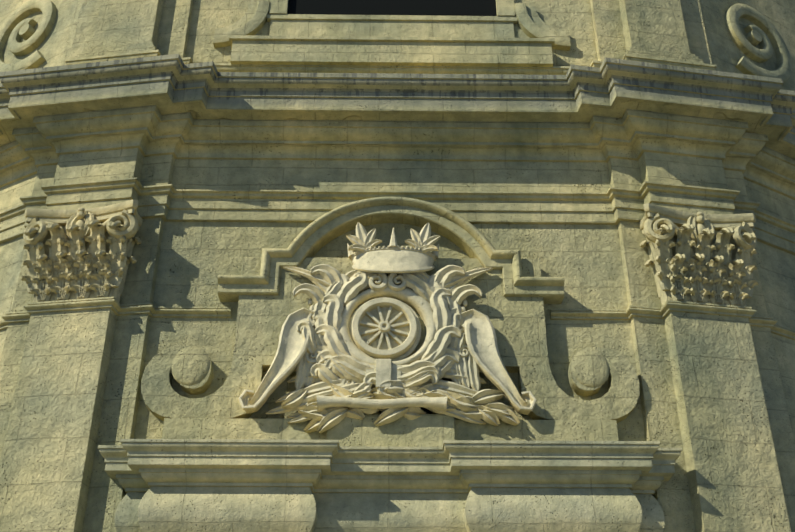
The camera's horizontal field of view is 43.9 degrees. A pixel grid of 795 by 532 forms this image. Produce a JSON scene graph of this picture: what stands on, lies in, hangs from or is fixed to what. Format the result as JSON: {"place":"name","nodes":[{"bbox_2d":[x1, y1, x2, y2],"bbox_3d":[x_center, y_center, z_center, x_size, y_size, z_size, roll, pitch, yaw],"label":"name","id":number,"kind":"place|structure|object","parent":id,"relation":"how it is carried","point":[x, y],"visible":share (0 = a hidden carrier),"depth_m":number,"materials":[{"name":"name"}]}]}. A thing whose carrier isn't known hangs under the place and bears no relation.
{"place":"outdoors","nodes":[
{"label":"outdoors","id":0,"kind":"place"},
{"bbox_2d":[69,0,711,63],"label":"attic pilasters","id":1,"kind":"object","parent":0,"point":[670,29],"visible":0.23,"depth_m":9.85,"materials":[{"name":"beige stone"}]},
{"bbox_2d":[213,0,570,50],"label":"attic window consoles","id":2,"kind":"object","parent":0,"point":[253,20],"visible":0.88,"depth_m":9.83,"materials":[{"name":"beige stone"}]},
{"bbox_2d":[288,0,496,15],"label":"attic window glass","id":3,"kind":"object","parent":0,"point":[421,7],"depth_m":10.04,"materials":[{"name":"black glass"}]},
{"label":"ground","id":4,"kind":"structure","parent":0,"visible":0},
{"bbox_2d":[0,0,794,493],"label":"facade wall","id":5,"kind":"structure","parent":4,"relation":"on","point":[584,262],"depth_m":8.63,"materials":[{"name":"stone"}]},
{"bbox_2d":[0,0,56,71],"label":"volute","id":6,"kind":"object","parent":5,"relation":"attached to","point":[16,27],"visible":0.96,"depth_m":10.47,"materials":[{"name":"stone"}]},
{"bbox_2d":[0,297,231,330],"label":"string course","id":7,"kind":"object","parent":5,"relation":"attached to","point":[119,309],"visible":0.9,"depth_m":8.20,"materials":[{"name":"stone"}]},
{"bbox_2d":[21,199,142,301],"bbox_3d":[-2.710,-0.108,8.353,1.030,0.860,0.447,-4,-30,7],"label":"capital","id":8,"kind":"object","parent":7,"relation":"on","point":[81,253],"visible":1,"depth_m":8.30,"materials":[{"name":"stone"}]},
{"bbox_2d":[98,439,681,531],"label":"cornice","id":9,"kind":"structure","parent":5,"relation":"attached to","point":[226,485],"depth_m":7.26,"materials":[{"name":"beige stone"}]},
{"bbox_2d":[162,414,618,446],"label":"plinth","id":10,"kind":"structure","parent":9,"relation":"on","point":[429,430],"depth_m":7.61,"materials":[{"name":"stone"}]},
{"bbox_2d":[238,222,536,432],"bbox_3d":[-0.075,0.463,8.010,2.329,1.891,0.259,0,-30,-1],"label":"cartouche","id":11,"kind":"object","parent":10,"relation":"attached to","point":[354,358],"visible":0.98,"depth_m":7.88,"materials":[{"name":"stone"}]},
{"bbox_2d":[141,257,639,422],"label":"panel volutes","id":12,"kind":"object","parent":10,"relation":"on","point":[518,323],"visible":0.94,"depth_m":7.94,"materials":[{"name":"stone"}]},
{"bbox_2d":[218,197,563,303],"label":"arched molding","id":13,"kind":"structure","parent":5,"relation":"attached to","point":[469,239],"depth_m":8.44,"materials":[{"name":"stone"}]},
{"bbox_2d":[0,54,794,254],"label":"entablature","id":14,"kind":"structure","parent":5,"relation":"attached to","point":[175,138],"depth_m":8.93,"materials":[{"name":"stone"}]},
{"bbox_2d":[65,50,716,74],"bbox_3d":[-0.065,-1.223,10.322,13.498,0.460,2.495,0,-30,-1],"label":"cornice ledge","id":15,"kind":"object","parent":14,"relation":"on","point":[230,67],"visible":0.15,"depth_m":9.49,"materials":[{"name":"beige stone"}]},
{"bbox_2d":[229,14,554,66],"bbox_3d":[-0.052,-2.235,9.700,3.160,0.730,0.200,0,-30,-1],"label":"window sill","id":16,"kind":"structure","parent":15,"relation":"on","point":[387,40],"depth_m":9.57,"materials":[{"name":"beige stone"}]},
{"bbox_2d":[269,0,514,15],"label":"attic window jambs","id":17,"kind":"object","parent":16,"relation":"on","point":[505,7],"visible":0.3,"depth_m":9.96,"materials":[{"name":"beige stone"}]},
{"bbox_2d":[0,217,794,531],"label":"pilaster shafts","id":18,"kind":"object","parent":5,"relation":"attached to","point":[714,405],"visible":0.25,"depth_m":7.80,"materials":[{"name":"stone"}]},
{"bbox_2d":[550,300,794,339],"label":"string course","id":19,"kind":"object","parent":5,"relation":"attached to","point":[665,309],"visible":0.94,"depth_m":8.26,"materials":[{"name":"stone"}]},
{"bbox_2d":[639,203,758,305],"bbox_3d":[2.608,-0.075,8.412,1.030,0.860,0.447,5,-30,-8],"label":"capital","id":20,"kind":"object","parent":19,"relation":"on","point":[700,257],"visible":1,"depth_m":8.36,"materials":[{"name":"stone"}]},
{"bbox_2d":[725,3,791,81],"bbox_3d":[3.908,-2.366,10.614,0.915,1.078,0.080,17,-34,-26],"label":"volute","id":21,"kind":"object","parent":5,"relation":"attached to","point":[764,34],"visible":1,"depth_m":10.58,"materials":[{"name":"stone"}]}
]}

